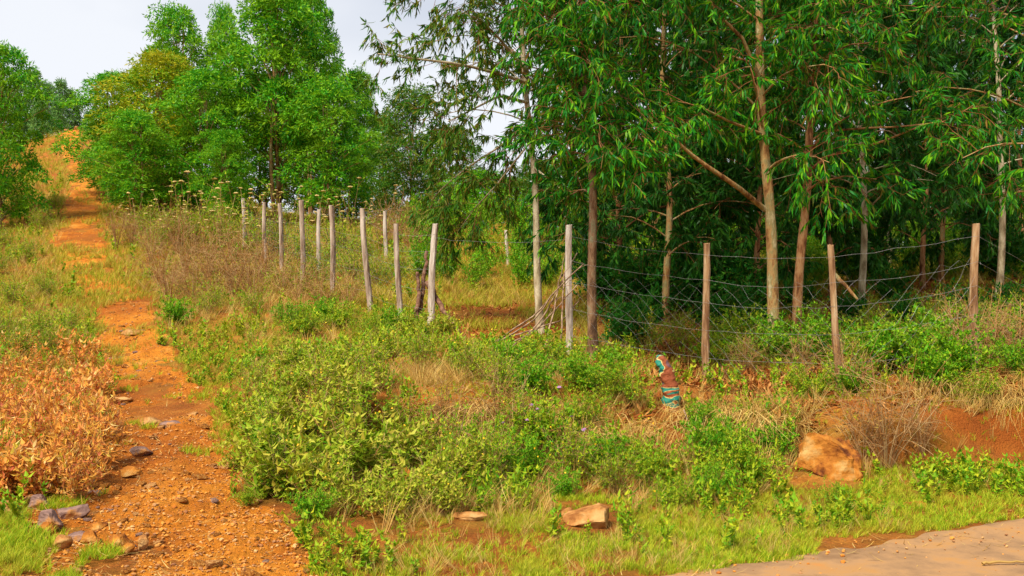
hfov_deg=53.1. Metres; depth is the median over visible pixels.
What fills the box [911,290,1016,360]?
dry bush
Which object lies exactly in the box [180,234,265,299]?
dry bush
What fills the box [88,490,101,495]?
rock
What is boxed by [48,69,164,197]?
hillside tree
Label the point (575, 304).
dry branch
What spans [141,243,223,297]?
dry bush
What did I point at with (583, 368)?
fine leaved shrub
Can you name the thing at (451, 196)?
tall weed
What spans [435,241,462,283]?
tall weed
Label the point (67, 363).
withered plant
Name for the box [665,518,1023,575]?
road
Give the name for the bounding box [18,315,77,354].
weedy bush
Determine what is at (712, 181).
eucalyptus tree
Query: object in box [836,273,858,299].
leaning log
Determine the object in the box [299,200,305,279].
fence post
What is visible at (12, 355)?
weedy bush
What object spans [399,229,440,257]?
tall weed
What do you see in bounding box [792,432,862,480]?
rock
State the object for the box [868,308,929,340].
weedy bush
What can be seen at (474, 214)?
tall weed
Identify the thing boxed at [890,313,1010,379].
fine leaved shrub
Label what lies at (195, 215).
weedy bush
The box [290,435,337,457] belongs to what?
fine leaved shrub
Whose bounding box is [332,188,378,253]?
umbel weed
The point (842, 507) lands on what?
weeds
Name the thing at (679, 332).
weedy bush
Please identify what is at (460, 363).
blossoms
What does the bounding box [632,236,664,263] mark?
tall weed
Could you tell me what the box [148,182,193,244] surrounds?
umbel weed
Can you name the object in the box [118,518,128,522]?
stone
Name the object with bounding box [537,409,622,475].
weedy bush
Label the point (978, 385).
fine leaved shrub
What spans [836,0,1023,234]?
eucalyptus tree
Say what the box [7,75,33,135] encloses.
ridge tree
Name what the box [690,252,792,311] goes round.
dark shrub
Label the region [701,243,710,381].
fence post
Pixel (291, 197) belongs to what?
hillside tree
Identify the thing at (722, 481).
fine leaved shrub
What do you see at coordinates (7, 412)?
withered plant
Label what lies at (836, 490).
fine leaved shrub
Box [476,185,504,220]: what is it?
tree
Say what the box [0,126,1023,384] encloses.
hill grass
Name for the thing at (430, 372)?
dry grass
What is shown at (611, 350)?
fine leaved shrub
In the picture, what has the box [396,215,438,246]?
tall weed
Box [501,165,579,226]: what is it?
field tree
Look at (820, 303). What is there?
weedy bush
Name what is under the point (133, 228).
dry bush
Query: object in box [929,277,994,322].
dark shrub
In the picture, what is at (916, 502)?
rock
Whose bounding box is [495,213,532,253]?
tall weed
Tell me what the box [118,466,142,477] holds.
rock
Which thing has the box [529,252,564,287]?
tall weed
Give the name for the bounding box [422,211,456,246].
tall weed
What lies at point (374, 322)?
fine leaved shrub
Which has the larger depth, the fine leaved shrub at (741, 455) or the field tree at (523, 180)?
the field tree at (523, 180)
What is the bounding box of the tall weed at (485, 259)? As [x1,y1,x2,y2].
[464,239,505,273]
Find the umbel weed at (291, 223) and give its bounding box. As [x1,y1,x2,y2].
[266,185,310,257]
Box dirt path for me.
[0,130,322,575]
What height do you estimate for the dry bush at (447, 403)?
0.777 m
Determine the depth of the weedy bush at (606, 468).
7.98 m
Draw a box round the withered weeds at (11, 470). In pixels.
[0,324,122,498]
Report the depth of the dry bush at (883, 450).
8.69 m
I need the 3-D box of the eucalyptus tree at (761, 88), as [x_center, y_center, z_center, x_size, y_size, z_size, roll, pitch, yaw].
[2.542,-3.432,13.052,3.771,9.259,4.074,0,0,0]
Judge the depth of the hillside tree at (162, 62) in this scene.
35.29 m
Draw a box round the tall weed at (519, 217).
[487,189,531,236]
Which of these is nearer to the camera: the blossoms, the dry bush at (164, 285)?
the blossoms
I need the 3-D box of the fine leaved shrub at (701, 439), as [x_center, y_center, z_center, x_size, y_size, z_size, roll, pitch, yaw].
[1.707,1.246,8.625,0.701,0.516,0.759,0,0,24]
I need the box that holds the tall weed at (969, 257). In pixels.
[959,245,990,278]
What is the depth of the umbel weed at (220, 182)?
25.03 m
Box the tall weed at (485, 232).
[455,220,500,254]
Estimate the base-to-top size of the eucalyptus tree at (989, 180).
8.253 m
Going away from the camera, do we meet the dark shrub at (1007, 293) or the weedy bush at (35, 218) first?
the dark shrub at (1007, 293)
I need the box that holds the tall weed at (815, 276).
[791,250,837,286]
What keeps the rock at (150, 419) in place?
on the dirt path
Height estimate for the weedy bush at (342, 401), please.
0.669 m
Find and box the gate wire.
[434,237,564,242]
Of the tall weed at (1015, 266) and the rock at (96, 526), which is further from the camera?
the tall weed at (1015, 266)
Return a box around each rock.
[0,500,11,511]
[24,494,32,503]
[28,494,49,508]
[37,509,63,529]
[39,521,56,535]
[53,534,72,548]
[55,503,89,519]
[67,531,84,541]
[80,530,96,543]
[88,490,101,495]
[90,521,107,531]
[108,534,128,547]
[113,397,132,402]
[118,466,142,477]
[121,329,139,335]
[121,542,134,554]
[129,446,152,456]
[137,535,148,549]
[140,417,163,425]
[159,420,179,427]
[185,411,198,415]
[356,499,378,515]
[391,467,410,488]
[427,504,450,515]
[449,511,489,520]
[561,507,571,516]
[563,503,608,528]
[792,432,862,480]
[904,500,927,506]
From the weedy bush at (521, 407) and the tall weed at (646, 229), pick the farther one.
the tall weed at (646, 229)
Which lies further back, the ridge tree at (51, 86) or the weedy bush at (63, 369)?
the ridge tree at (51, 86)
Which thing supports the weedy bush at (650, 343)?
on the ground at (1004, 437)
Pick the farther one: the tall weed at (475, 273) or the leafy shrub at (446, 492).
the tall weed at (475, 273)
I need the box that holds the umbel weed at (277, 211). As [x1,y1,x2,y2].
[257,178,309,248]
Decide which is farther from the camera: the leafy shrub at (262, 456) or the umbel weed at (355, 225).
the umbel weed at (355, 225)
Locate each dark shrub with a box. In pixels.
[557,233,655,306]
[597,230,701,318]
[597,283,663,350]
[626,226,740,312]
[636,292,676,325]
[662,230,752,312]
[683,288,725,327]
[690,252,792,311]
[695,279,787,336]
[732,305,790,331]
[779,273,821,312]
[808,211,907,283]
[825,282,872,327]
[866,263,916,300]
[880,290,928,324]
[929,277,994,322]
[948,210,1023,279]
[981,278,1023,314]
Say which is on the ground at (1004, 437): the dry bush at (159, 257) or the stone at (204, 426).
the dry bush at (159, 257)
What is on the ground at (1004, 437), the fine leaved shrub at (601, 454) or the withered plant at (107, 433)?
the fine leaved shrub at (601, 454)
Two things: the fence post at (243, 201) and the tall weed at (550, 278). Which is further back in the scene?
the fence post at (243, 201)
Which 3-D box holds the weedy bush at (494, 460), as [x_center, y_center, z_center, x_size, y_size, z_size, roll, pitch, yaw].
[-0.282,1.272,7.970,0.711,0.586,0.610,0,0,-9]
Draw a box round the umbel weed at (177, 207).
[157,177,198,246]
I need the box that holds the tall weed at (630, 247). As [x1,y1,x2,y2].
[612,234,644,259]
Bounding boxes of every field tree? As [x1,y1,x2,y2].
[438,168,513,221]
[467,178,528,224]
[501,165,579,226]
[518,155,612,226]
[573,162,693,237]
[716,149,793,245]
[777,173,911,245]
[897,129,1005,243]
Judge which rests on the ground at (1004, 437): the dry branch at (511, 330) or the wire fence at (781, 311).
the dry branch at (511, 330)
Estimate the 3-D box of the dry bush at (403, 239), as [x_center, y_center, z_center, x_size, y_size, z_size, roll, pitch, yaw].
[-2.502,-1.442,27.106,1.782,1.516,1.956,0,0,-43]
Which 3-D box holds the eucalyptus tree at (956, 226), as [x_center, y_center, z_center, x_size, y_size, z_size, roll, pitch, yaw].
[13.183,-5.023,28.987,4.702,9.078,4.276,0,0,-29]
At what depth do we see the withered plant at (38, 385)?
10.26 m
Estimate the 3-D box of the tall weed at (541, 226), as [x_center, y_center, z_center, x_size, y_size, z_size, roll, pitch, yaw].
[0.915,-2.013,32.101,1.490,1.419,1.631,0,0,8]
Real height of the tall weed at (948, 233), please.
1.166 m
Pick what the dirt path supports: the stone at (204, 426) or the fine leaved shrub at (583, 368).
the stone at (204, 426)
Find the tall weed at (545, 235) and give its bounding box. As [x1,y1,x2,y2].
[519,224,557,258]
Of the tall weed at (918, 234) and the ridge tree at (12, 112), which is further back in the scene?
the ridge tree at (12, 112)
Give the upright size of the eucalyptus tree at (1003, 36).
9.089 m
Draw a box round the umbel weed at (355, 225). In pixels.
[334,173,367,249]
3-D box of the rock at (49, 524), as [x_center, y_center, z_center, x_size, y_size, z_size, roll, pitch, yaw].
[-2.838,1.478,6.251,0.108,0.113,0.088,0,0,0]
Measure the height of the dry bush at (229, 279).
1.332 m
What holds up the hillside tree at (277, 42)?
on the ground at (1004, 437)
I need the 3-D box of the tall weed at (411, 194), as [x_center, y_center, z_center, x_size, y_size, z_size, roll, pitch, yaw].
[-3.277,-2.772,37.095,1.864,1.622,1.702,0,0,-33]
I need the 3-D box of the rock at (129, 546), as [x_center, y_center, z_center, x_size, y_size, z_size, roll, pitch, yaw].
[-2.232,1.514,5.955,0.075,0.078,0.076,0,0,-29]
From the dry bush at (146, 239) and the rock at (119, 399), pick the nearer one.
the rock at (119, 399)
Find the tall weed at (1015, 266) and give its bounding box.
[1008,245,1023,276]
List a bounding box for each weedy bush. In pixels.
[0,220,22,249]
[0,243,14,273]
[0,271,42,307]
[0,298,32,340]
[0,316,47,354]
[0,346,19,378]
[0,370,47,401]
[0,421,41,451]
[3,231,48,261]
[4,300,59,335]
[9,185,33,212]
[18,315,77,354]
[18,407,52,430]
[20,203,53,228]
[25,264,60,297]
[32,375,73,398]
[43,191,65,208]
[46,360,84,380]
[49,298,93,333]
[57,389,98,411]
[59,322,96,348]
[118,198,163,235]
[135,206,184,247]
[164,199,211,239]
[187,275,237,312]
[190,194,247,243]
[226,207,272,244]
[226,350,284,393]
[238,285,272,314]
[240,383,315,442]
[260,212,297,257]
[272,219,323,264]
[286,335,364,400]
[290,245,329,278]
[299,371,377,433]
[306,227,351,268]
[320,218,369,251]
[336,241,380,278]
[341,223,388,257]
[344,326,426,390]
[351,244,403,288]
[372,373,450,441]
[374,242,414,279]
[393,318,449,369]
[403,394,491,454]
[406,437,475,505]
[435,413,520,480]
[440,329,486,378]
[466,336,545,394]
[476,369,565,443]
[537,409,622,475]
[581,442,645,493]
[617,306,681,354]
[653,302,698,347]
[700,312,739,347]
[723,327,772,367]
[789,290,846,333]
[826,291,895,339]
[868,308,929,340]
[908,282,967,326]
[917,310,966,351]
[952,285,1012,324]
[980,298,1023,346]
[981,279,1023,322]
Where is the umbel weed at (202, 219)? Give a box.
[185,183,229,252]
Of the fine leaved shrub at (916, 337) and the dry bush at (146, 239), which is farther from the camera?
the dry bush at (146, 239)
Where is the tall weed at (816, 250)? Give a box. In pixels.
[792,242,827,274]
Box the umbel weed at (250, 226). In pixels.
[217,172,271,251]
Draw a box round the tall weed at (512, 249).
[498,230,529,269]
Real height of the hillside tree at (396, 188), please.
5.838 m
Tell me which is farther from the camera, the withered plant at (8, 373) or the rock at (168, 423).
the withered plant at (8, 373)
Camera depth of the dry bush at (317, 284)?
17.49 m
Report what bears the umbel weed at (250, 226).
on the ground at (1004, 437)
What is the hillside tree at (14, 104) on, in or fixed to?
on the ground at (1004, 437)
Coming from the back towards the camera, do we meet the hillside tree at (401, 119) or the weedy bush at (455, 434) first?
the hillside tree at (401, 119)
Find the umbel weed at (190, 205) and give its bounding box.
[165,170,222,246]
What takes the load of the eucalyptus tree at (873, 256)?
on the ground at (1004, 437)
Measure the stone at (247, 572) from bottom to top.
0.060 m
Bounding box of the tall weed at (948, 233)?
[918,226,970,255]
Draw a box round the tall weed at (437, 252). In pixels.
[423,219,449,258]
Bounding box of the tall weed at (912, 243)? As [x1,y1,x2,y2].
[896,222,932,268]
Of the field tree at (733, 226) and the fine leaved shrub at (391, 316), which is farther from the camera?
the field tree at (733, 226)
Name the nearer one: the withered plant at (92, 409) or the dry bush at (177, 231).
the withered plant at (92, 409)
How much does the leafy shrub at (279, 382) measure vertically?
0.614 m
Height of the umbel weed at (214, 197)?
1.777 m
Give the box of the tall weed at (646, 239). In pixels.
[633,224,661,251]
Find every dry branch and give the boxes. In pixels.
[495,298,583,341]
[497,277,565,340]
[498,263,587,340]
[512,253,581,346]
[514,285,576,340]
[543,254,566,348]
[560,271,573,346]
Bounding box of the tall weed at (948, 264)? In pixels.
[932,244,965,277]
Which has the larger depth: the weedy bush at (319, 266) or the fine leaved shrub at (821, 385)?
the weedy bush at (319, 266)
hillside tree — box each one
[0,39,68,226]
[0,69,24,167]
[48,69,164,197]
[66,105,188,216]
[80,47,220,212]
[82,102,119,162]
[112,0,230,193]
[138,62,263,211]
[187,127,257,217]
[200,0,356,223]
[200,1,253,178]
[231,76,304,208]
[257,109,336,213]
[272,74,382,224]
[282,0,350,216]
[307,134,388,223]
[333,60,390,210]
[360,114,408,219]
[367,81,454,216]
[391,122,501,221]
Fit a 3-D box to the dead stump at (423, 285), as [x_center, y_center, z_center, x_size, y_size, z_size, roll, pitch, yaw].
[-1.424,0.020,16.256,0.126,1.236,0.231,0,0,31]
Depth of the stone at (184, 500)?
6.86 m
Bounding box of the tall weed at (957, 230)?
[933,217,963,247]
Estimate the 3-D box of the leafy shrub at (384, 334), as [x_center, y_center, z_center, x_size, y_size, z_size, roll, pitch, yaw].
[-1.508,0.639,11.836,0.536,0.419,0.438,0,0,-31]
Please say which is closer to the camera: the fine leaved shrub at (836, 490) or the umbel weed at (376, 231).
the fine leaved shrub at (836, 490)
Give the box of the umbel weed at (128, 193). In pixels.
[114,192,137,239]
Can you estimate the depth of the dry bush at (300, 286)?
18.00 m
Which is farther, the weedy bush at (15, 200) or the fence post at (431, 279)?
the weedy bush at (15, 200)
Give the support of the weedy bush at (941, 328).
on the ground at (1004, 437)
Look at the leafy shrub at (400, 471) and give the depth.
7.27 m
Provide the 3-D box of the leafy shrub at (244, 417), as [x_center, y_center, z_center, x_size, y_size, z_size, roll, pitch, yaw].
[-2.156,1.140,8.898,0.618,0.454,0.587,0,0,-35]
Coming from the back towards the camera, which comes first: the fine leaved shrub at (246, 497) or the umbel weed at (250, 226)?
the umbel weed at (250, 226)
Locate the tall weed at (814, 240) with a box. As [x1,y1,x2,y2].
[807,228,825,250]
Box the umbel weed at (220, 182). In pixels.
[193,179,244,250]
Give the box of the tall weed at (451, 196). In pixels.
[428,178,474,215]
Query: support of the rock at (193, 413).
on the dirt path
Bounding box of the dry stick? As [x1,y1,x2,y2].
[981,560,1023,564]
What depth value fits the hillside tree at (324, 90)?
34.55 m
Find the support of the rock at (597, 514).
on the ground at (1004, 437)
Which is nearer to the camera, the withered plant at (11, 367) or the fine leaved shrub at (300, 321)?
the withered plant at (11, 367)
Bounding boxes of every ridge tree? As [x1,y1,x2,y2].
[0,86,23,143]
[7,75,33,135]
[19,65,50,133]
[26,93,56,138]
[41,79,63,134]
[47,76,78,132]
[47,99,72,132]
[63,86,81,129]
[73,100,83,129]
[79,110,91,130]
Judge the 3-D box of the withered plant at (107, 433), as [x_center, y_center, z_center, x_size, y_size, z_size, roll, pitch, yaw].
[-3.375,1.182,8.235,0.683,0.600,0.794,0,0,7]
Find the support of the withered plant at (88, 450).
on the ground at (1004, 437)
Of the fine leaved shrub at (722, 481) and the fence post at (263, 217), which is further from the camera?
the fence post at (263, 217)
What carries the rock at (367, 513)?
on the ground at (1004, 437)
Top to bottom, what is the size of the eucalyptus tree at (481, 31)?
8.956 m
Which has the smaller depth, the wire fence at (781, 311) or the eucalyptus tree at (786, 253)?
the wire fence at (781, 311)
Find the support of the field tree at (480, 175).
on the ground at (1004, 437)
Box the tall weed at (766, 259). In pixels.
[760,242,782,275]
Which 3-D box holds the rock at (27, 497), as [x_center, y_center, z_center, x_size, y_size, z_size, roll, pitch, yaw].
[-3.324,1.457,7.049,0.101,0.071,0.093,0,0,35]
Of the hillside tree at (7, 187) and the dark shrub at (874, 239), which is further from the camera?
the hillside tree at (7, 187)
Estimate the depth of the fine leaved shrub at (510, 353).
10.50 m
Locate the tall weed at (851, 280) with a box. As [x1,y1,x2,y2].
[835,244,870,285]
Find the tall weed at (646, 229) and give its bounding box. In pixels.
[630,212,661,245]
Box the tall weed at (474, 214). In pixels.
[457,196,502,233]
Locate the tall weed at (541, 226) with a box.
[520,202,562,240]
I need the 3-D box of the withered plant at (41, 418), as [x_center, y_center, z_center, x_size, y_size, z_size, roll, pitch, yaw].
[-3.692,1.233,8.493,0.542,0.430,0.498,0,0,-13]
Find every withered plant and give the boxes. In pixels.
[0,356,32,380]
[0,361,24,388]
[0,381,55,404]
[0,384,20,413]
[0,390,69,456]
[0,393,40,440]
[1,385,87,423]
[4,384,42,419]
[16,357,73,390]
[17,434,83,462]
[19,456,56,493]
[37,421,118,486]
[37,452,100,498]
[38,368,98,411]
[38,412,95,451]
[40,397,134,465]
[47,395,121,435]
[47,452,110,501]
[64,359,88,379]
[69,392,112,412]
[72,369,112,395]
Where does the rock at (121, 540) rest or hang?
on the dirt path
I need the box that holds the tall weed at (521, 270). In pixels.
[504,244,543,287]
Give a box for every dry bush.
[93,207,144,247]
[109,209,143,243]
[121,215,178,259]
[129,232,188,287]
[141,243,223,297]
[141,250,211,305]
[146,204,204,252]
[163,228,213,276]
[174,222,253,277]
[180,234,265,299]
[199,244,280,301]
[204,214,266,279]
[206,242,282,299]
[230,233,291,283]
[250,241,319,288]
[264,253,333,299]
[285,259,345,303]
[328,261,382,304]
[358,189,425,236]
[366,204,403,244]
[376,204,430,251]
[409,372,482,443]
[445,362,548,437]
[714,324,768,373]
[773,323,831,374]
[802,378,914,467]
[811,328,899,394]
[816,350,977,468]
[888,392,955,464]
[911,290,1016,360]
[922,283,1023,370]
[955,291,1023,367]
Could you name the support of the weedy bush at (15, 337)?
on the ground at (1004, 437)
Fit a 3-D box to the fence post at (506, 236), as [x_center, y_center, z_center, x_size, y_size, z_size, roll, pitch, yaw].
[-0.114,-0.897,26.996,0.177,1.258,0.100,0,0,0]
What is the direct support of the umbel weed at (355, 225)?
on the ground at (1004, 437)
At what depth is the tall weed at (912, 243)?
24.94 m
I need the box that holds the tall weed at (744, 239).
[728,231,763,252]
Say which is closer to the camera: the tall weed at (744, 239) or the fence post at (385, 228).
the fence post at (385, 228)
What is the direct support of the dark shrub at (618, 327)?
on the ground at (1004, 437)
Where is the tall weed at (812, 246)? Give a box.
[794,232,827,259]
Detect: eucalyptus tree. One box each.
[353,0,624,333]
[477,0,751,359]
[503,0,727,303]
[552,0,797,326]
[570,0,880,363]
[575,2,781,277]
[581,9,700,247]
[633,0,804,255]
[652,0,885,296]
[704,0,1020,337]
[720,0,951,298]
[730,11,883,248]
[743,0,977,308]
[821,0,963,262]
[834,0,1022,288]
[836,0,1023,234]
[847,0,1022,281]
[879,0,1023,293]
[924,0,1021,232]
[930,1,1023,249]
[968,0,1023,240]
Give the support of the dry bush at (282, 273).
on the ground at (1004, 437)
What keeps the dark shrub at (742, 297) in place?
on the ground at (1004, 437)
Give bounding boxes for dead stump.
[414,272,421,318]
[418,251,428,317]
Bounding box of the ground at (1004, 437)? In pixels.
[0,131,1023,575]
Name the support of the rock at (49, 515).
on the ground at (1004, 437)
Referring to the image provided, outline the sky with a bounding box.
[0,0,1023,217]
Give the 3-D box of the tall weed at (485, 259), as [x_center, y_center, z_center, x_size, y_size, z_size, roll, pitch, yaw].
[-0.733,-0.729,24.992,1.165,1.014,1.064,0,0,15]
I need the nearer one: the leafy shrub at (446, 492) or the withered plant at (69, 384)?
the leafy shrub at (446, 492)
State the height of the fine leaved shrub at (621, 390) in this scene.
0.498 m
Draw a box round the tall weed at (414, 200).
[398,196,440,231]
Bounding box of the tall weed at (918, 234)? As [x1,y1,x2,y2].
[910,215,939,248]
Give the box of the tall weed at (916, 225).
[909,207,947,240]
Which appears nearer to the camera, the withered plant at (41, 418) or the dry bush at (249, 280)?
the withered plant at (41, 418)
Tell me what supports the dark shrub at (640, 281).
on the ground at (1004, 437)
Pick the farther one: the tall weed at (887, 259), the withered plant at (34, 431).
the tall weed at (887, 259)
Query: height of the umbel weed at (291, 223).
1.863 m
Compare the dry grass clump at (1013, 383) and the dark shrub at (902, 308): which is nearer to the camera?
the dry grass clump at (1013, 383)
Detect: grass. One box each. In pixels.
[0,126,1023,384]
[0,170,1023,575]
[0,336,1023,575]
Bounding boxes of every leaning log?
[425,280,461,332]
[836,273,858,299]
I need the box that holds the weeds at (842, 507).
[0,169,1023,575]
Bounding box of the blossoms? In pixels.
[217,304,668,509]
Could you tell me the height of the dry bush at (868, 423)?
0.757 m
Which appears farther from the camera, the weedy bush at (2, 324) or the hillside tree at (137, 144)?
the hillside tree at (137, 144)
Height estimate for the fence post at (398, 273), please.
1.859 m
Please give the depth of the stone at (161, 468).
8.04 m
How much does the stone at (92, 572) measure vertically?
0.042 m
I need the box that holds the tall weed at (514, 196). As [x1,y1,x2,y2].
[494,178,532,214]
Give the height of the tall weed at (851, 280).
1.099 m
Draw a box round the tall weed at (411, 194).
[392,189,436,220]
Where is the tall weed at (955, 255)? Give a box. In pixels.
[928,235,966,265]
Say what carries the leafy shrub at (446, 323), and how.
on the ground at (1004, 437)
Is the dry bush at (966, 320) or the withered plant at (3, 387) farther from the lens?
the dry bush at (966, 320)
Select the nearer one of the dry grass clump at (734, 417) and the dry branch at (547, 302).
the dry grass clump at (734, 417)
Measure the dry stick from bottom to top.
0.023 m
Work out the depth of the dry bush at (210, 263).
21.99 m
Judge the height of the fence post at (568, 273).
1.981 m
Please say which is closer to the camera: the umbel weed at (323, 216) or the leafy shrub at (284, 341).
the leafy shrub at (284, 341)
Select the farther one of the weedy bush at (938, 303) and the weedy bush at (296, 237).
the weedy bush at (296, 237)
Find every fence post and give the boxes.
[241,198,245,244]
[262,202,266,259]
[278,203,283,274]
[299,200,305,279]
[316,209,320,269]
[329,205,335,291]
[360,208,372,310]
[383,211,387,255]
[393,224,402,318]
[427,223,437,324]
[504,230,508,263]
[565,224,572,352]
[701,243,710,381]
[827,244,841,390]
[969,223,979,369]
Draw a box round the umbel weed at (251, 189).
[241,188,285,253]
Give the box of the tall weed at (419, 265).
[400,244,438,276]
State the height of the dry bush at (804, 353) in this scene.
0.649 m
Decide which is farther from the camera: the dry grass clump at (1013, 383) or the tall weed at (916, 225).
the tall weed at (916, 225)
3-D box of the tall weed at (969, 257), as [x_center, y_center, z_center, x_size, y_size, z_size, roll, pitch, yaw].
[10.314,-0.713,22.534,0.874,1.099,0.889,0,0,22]
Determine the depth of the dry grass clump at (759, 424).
9.07 m
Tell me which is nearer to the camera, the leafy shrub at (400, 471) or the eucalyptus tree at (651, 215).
the leafy shrub at (400, 471)
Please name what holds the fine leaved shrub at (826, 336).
on the ground at (1004, 437)
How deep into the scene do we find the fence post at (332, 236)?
18.46 m
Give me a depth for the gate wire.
13.62 m
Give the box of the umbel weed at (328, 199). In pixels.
[284,187,330,256]
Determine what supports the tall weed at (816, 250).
on the ground at (1004, 437)
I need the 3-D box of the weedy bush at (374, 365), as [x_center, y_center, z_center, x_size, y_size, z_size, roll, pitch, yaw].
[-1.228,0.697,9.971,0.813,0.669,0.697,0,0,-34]
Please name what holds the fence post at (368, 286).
on the ground at (1004, 437)
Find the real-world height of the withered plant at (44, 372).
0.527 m
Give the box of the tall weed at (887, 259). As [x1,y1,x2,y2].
[869,246,899,278]
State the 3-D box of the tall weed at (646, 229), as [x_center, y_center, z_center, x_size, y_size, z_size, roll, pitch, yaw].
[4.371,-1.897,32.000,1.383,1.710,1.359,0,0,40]
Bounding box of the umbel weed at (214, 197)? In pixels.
[202,187,252,259]
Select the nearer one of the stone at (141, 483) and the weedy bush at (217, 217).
the stone at (141, 483)
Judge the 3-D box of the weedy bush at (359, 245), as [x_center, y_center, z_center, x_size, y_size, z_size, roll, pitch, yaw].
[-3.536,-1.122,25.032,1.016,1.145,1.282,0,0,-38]
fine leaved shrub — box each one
[153,294,200,325]
[227,484,265,506]
[240,420,303,454]
[267,297,311,323]
[269,302,330,335]
[280,478,340,520]
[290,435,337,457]
[294,293,337,320]
[310,297,361,329]
[343,311,392,336]
[373,304,409,332]
[403,309,422,326]
[423,409,522,467]
[480,334,534,371]
[486,426,563,477]
[492,348,563,399]
[512,325,599,369]
[535,464,583,497]
[546,344,635,393]
[546,383,623,426]
[570,419,641,470]
[578,358,663,403]
[598,343,630,362]
[615,432,687,484]
[641,472,697,507]
[674,404,757,462]
[682,459,746,499]
[685,398,735,429]
[687,318,752,364]
[695,421,812,486]
[710,299,791,353]
[722,300,831,365]
[745,415,799,458]
[775,356,839,398]
[787,307,870,358]
[812,475,857,503]
[824,359,882,396]
[826,316,904,364]
[841,315,925,374]
[867,316,938,370]
[872,301,968,350]
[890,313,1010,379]
[893,343,963,392]
[927,296,1005,343]
[946,366,1006,403]
[964,293,1023,343]
[983,324,1023,375]
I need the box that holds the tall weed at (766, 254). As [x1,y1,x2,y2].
[760,236,781,265]
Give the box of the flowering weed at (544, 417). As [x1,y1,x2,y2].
[496,384,585,452]
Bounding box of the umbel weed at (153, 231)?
[141,199,172,254]
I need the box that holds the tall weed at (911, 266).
[890,233,930,277]
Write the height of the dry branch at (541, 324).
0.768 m
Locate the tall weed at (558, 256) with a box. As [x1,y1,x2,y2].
[528,242,564,271]
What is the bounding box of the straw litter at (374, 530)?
[13,391,1023,575]
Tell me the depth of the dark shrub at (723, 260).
18.16 m
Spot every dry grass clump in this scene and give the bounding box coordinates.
[390,377,564,444]
[482,388,631,435]
[507,406,706,461]
[647,380,839,454]
[705,398,849,459]
[901,367,1023,440]
[944,387,1023,431]
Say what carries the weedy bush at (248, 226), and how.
on the ground at (1004, 437)
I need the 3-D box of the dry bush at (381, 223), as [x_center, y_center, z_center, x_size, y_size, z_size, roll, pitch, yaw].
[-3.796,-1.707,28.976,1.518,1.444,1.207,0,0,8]
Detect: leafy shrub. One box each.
[212,433,259,472]
[220,391,295,439]
[220,415,337,501]
[247,360,314,402]
[252,378,361,446]
[265,333,308,357]
[275,342,340,382]
[281,444,355,502]
[292,395,420,490]
[297,352,384,426]
[314,333,377,377]
[315,461,395,517]
[351,402,439,471]
[365,325,406,356]
[365,472,434,520]
[374,443,461,505]
[390,312,444,338]
[409,468,468,515]
[415,309,464,335]
[416,441,499,497]
[437,428,509,480]
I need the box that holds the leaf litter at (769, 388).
[385,273,1023,469]
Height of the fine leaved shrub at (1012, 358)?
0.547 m
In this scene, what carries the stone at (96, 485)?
on the dirt path
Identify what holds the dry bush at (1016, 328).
on the ground at (1004, 437)
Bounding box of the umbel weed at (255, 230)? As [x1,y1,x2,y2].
[227,193,277,261]
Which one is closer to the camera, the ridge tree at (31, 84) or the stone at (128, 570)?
the stone at (128, 570)
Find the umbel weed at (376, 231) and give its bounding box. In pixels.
[359,181,403,251]
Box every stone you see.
[87,569,96,575]
[89,537,102,543]
[92,482,110,488]
[112,490,119,494]
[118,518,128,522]
[121,567,132,573]
[137,481,146,485]
[144,482,155,488]
[153,540,163,544]
[154,552,164,556]
[158,466,171,470]
[176,497,187,503]
[180,470,190,474]
[188,559,204,566]
[193,473,208,479]
[199,423,208,428]
[204,560,222,569]
[210,498,218,503]
[219,463,231,468]
[241,568,261,575]
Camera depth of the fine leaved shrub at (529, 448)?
8.12 m
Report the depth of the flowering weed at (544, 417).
8.53 m
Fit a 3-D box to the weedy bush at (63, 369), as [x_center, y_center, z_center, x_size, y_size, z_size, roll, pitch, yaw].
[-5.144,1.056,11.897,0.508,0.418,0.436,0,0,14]
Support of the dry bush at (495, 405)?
on the ground at (1004, 437)
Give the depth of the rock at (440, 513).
7.01 m
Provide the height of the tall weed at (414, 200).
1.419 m
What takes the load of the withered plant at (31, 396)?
on the ground at (1004, 437)
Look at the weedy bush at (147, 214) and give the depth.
28.89 m
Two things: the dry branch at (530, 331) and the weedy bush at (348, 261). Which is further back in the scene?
the weedy bush at (348, 261)
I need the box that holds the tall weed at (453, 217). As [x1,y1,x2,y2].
[434,185,473,233]
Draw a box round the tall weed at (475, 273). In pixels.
[457,252,502,285]
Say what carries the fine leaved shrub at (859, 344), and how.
on the ground at (1004, 437)
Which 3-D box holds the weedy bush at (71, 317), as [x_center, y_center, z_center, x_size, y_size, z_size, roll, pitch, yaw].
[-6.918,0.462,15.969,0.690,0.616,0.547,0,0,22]
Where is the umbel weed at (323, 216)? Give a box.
[311,194,340,242]
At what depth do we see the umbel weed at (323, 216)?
25.80 m
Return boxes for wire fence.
[243,205,433,308]
[569,236,1023,379]
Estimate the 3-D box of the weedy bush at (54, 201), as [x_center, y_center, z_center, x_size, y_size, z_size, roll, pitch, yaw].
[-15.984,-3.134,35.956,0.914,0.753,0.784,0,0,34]
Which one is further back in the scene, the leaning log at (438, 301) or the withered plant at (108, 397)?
the leaning log at (438, 301)
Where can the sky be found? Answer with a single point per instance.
(70, 40)
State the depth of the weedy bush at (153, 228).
25.98 m
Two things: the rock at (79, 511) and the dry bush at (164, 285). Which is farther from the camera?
the dry bush at (164, 285)

